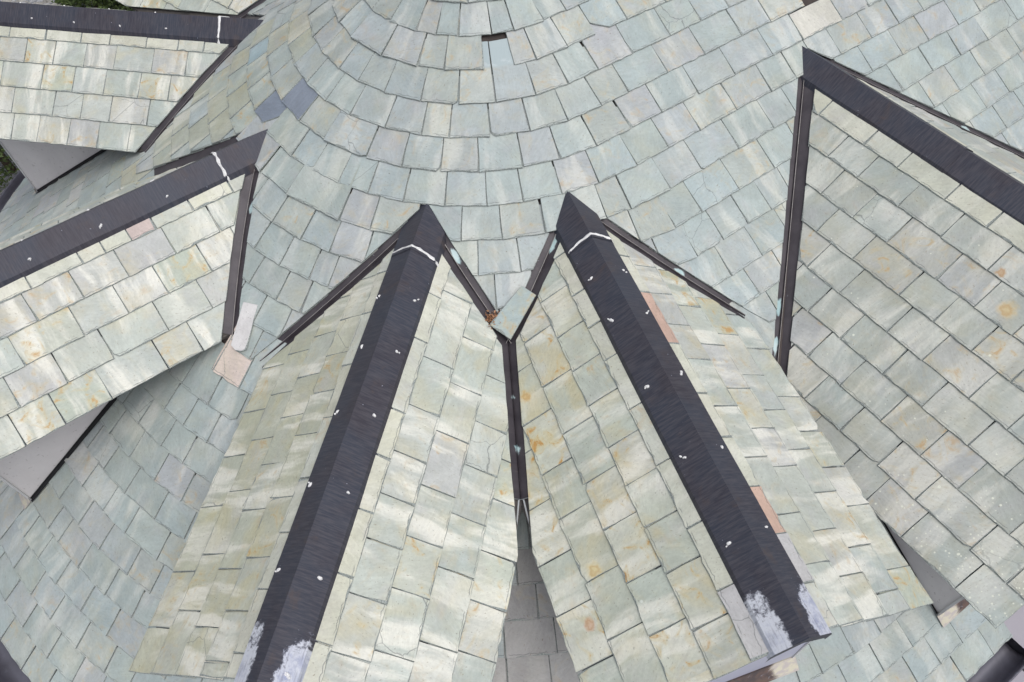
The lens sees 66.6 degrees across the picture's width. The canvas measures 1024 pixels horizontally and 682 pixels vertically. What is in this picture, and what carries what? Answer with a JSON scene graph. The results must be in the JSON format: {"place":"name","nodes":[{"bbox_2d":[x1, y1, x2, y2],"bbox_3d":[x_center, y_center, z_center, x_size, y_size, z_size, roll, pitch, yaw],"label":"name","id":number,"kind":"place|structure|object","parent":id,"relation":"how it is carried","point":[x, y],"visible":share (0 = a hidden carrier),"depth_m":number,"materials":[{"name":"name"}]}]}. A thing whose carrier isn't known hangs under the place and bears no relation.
{"place":"outdoors","nodes":[
{"label":"outdoors","id":0,"kind":"place"},
{"bbox_2d":[1,0,84,6],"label":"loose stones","id":1,"kind":"object","parent":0,"point":[45,1],"visible":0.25,"depth_m":15.72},
{"bbox_2d":[0,0,133,194],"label":"ground","id":2,"kind":"structure","parent":0,"point":[5,153],"depth_m":12.98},
{"bbox_2d":[0,144,18,191],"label":"conifer shrub","id":3,"kind":"object","parent":2,"relation":"on","point":[8,165],"visible":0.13,"depth_m":12.34,"materials":[{"name":"green plant"}]},
{"bbox_2d":[51,0,126,8],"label":"conifer shrub","id":4,"kind":"object","parent":2,"relation":"on","point":[96,3],"visible":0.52,"depth_m":14.93,"materials":[{"name":"green plant"}]},
{"bbox_2d":[97,0,134,10],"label":"conifer shrub","id":5,"kind":"object","parent":2,"relation":"on","point":[124,7],"visible":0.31,"depth_m":14.96,"materials":[{"name":"green plant"}]},
{"bbox_2d":[0,0,1023,681],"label":"slate roofed building","id":6,"kind":"structure","parent":2,"relation":"on","point":[490,132],"depth_m":5.24,"materials":[{"name":"stone"}]},
{"bbox_2d":[0,1,262,193],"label":"gabled dormer","id":7,"kind":"object","parent":6,"relation":"on","point":[80,86],"visible":0.98,"depth_m":6.43,"materials":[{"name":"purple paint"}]},
{"bbox_2d":[0,129,267,509],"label":"gabled dormer","id":8,"kind":"object","parent":6,"relation":"on","point":[107,300],"visible":1,"depth_m":5.12,"materials":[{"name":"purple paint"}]},
{"bbox_2d":[116,0,265,18],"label":"gabled dormer","id":9,"kind":"object","parent":6,"relation":"on","point":[230,8],"visible":0.45,"depth_m":7.21,"materials":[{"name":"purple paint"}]},
{"bbox_2d":[128,204,521,681],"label":"gabled dormer","id":10,"kind":"object","parent":6,"relation":"on","point":[356,520],"visible":0.95,"depth_m":4.16,"materials":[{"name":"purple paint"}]},
{"bbox_2d":[485,310,500,328],"bbox_3d":[-0.136,-0.142,4.865,0.159,0.090,0.145,4,56,6],"label":"leaf clump","id":11,"kind":"object","parent":10,"relation":"on","point":[489,317],"visible":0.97,"depth_m":4.87,"materials":[{"name":"brown plant"}]},
{"bbox_2d":[490,286,535,339],"bbox_3d":[0.004,-0.190,4.865,0.163,0.166,0.296,28,61,21],"label":"loose slate","id":12,"kind":"object","parent":6,"relation":"on","point":[511,314],"visible":1,"depth_m":4.85,"materials":[{"name":"grey stone"}]},
{"bbox_2d":[491,191,932,681],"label":"gabled dormer","id":13,"kind":"object","parent":6,"relation":"on","point":[699,508],"visible":0.94,"depth_m":4.15,"materials":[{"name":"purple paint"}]},
{"bbox_2d":[772,46,1023,628],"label":"gabled dormer","id":14,"kind":"object","parent":6,"relation":"on","point":[902,359],"visible":0.98,"depth_m":4.89,"materials":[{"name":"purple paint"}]},
{"bbox_2d":[1004,606,1023,681],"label":"pavement","id":15,"kind":"structure","parent":0,"point":[1014,623],"depth_m":8.03,"materials":[{"name":"grey concrete"}]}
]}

